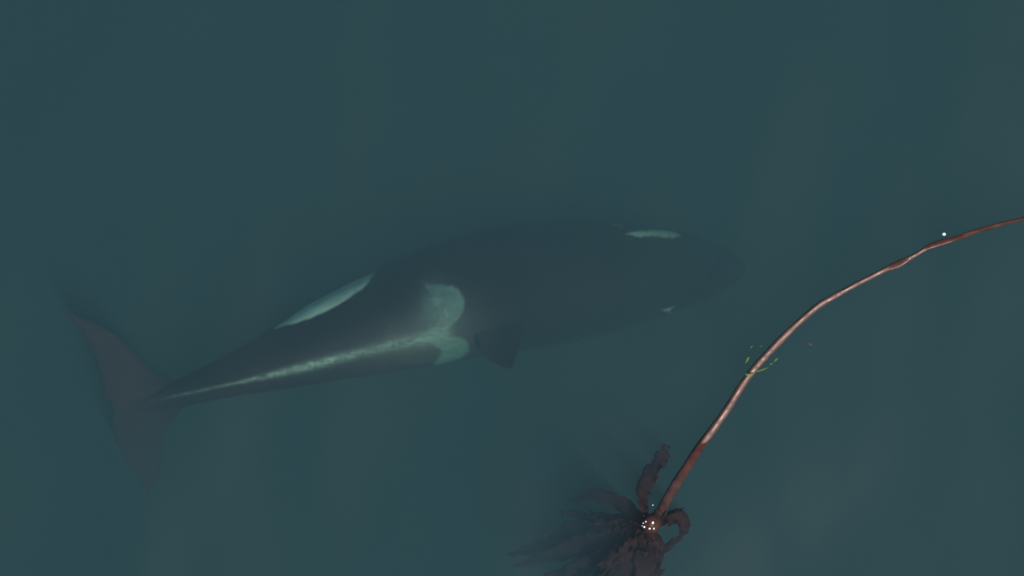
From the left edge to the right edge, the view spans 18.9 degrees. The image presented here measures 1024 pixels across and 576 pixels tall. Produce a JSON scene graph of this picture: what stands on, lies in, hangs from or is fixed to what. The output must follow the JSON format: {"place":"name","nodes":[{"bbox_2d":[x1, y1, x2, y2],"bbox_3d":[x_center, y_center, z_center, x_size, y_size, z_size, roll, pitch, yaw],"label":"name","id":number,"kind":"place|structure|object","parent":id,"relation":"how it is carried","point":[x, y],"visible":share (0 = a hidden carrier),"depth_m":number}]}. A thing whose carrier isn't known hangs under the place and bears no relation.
{"place":"outdoors","nodes":[
{"label":"outdoors","id":0,"kind":"place"},
{"bbox_2d":[0,0,1023,575],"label":"water","id":1,"kind":"structure","parent":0,"point":[188,186],"depth_m":43.02},
{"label":"water","id":2,"kind":"structure","parent":0,"visible":0},
{"bbox_2d":[63,217,744,494],"bbox_3d":[-1.026,0.098,31.978,6.770,2.233,2.072,-19,90,0],"label":"orca","id":3,"kind":"object","parent":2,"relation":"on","point":[502,295],"visible":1,"depth_m":31.18},
{"bbox_2d":[506,216,1023,575],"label":"bull kelp","id":4,"kind":"object","parent":2,"relation":"in","point":[624,542],"visible":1,"depth_m":30.37},
{"bbox_2d":[745,367,767,375],"bbox_3d":[2.394,0.823,30.034,0.248,0.176,0.042,-13,90,0],"label":"eelgrass strand","id":5,"kind":"object","parent":4,"relation":"on","point":[750,374],"visible":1,"depth_m":29.97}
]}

